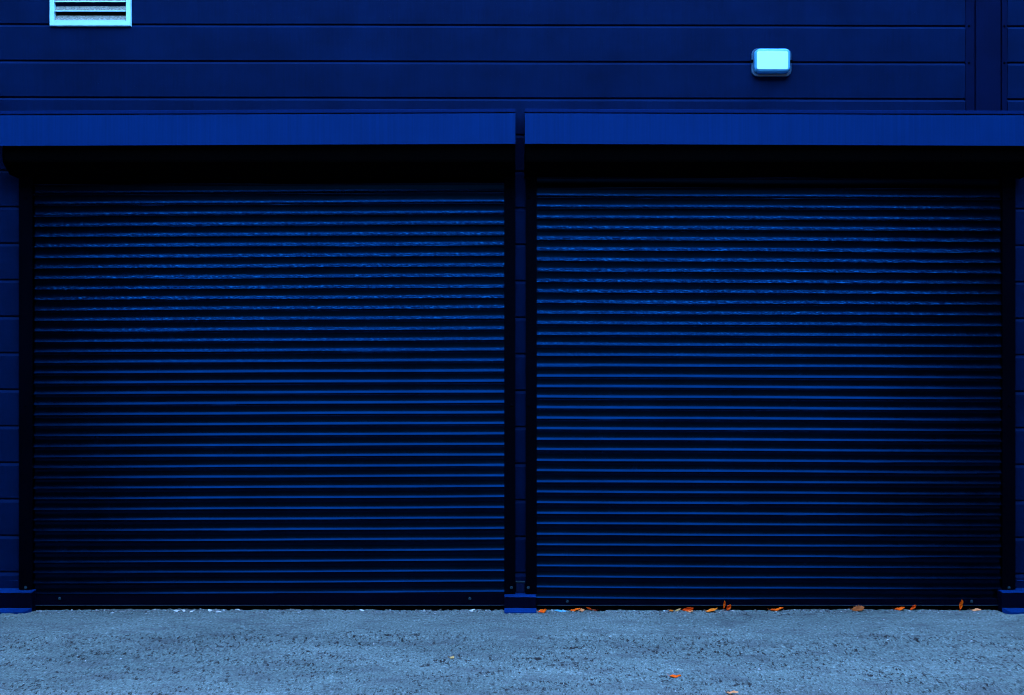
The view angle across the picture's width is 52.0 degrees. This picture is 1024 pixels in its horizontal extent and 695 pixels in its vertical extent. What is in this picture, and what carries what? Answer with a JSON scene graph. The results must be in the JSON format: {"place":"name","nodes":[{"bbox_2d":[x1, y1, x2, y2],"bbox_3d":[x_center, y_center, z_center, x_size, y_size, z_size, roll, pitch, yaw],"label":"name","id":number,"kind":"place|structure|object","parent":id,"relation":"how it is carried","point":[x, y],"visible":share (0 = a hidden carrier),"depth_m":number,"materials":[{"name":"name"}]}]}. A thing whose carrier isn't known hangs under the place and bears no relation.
{"place":"outdoors","nodes":[
{"label":"outdoors","id":0,"kind":"place"},
{"bbox_2d":[0,608,1023,694],"bbox_3d":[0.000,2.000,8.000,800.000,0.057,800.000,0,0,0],"label":"ground","id":1,"kind":"structure","parent":0,"point":[347,657],"depth_m":6.83,"materials":[{"name":"grey asphalt"}]},
{"bbox_2d":[3,608,1018,694],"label":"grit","id":2,"kind":"object","parent":1,"relation":"on","point":[416,611],"visible":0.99,"depth_m":7.89,"materials":[{"name":"gravel"}]},
{"bbox_2d":[0,0,1023,613],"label":"industrial building","id":3,"kind":"structure","parent":1,"relation":"on","point":[518,56],"depth_m":7.99,"materials":[{"name":"blue paint"}]},
{"bbox_2d":[50,0,131,26],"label":"louvre vent","id":4,"kind":"object","parent":3,"relation":"attached to","point":[94,16],"visible":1,"depth_m":7.98,"materials":[{"name":"white metal"}]},
{"bbox_2d":[0,109,514,610],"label":"roller shutter","id":5,"kind":"object","parent":3,"relation":"attached to","point":[266,361],"visible":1,"depth_m":7.96,"materials":[{"name":"paint"}]},
{"bbox_2d":[751,48,792,76],"bbox_3d":[1.968,-2.161,7.952,0.313,0.214,0.094,0,0,0],"label":"bulkhead lamp","id":6,"kind":"object","parent":3,"relation":"attached to","point":[771,62],"visible":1,"depth_m":7.91,"materials":[{"name":"white plastic"}]},
{"bbox_2d":[524,109,1023,610],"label":"roller shutter","id":7,"kind":"object","parent":3,"relation":"attached to","point":[770,361],"visible":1,"depth_m":7.96,"materials":[{"name":"paint"}]},
{"bbox_2d":[683,607,692,610],"bbox_3d":[1.322,1.970,7.907,0.099,0.034,0.033,0,0,13],"label":"fallen leaf","id":8,"kind":"object","parent":1,"relation":"on","point":[688,609],"visible":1,"depth_m":7.91,"materials":[{"name":"orange plant"}]},
{"bbox_2d":[851,605,863,610],"bbox_3d":[2.595,1.964,7.899,0.114,0.033,0.061,0,30,-6],"label":"fallen leaf","id":9,"kind":"object","parent":1,"relation":"on","point":[858,608],"visible":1,"depth_m":7.91,"materials":[{"name":"brown plant"}]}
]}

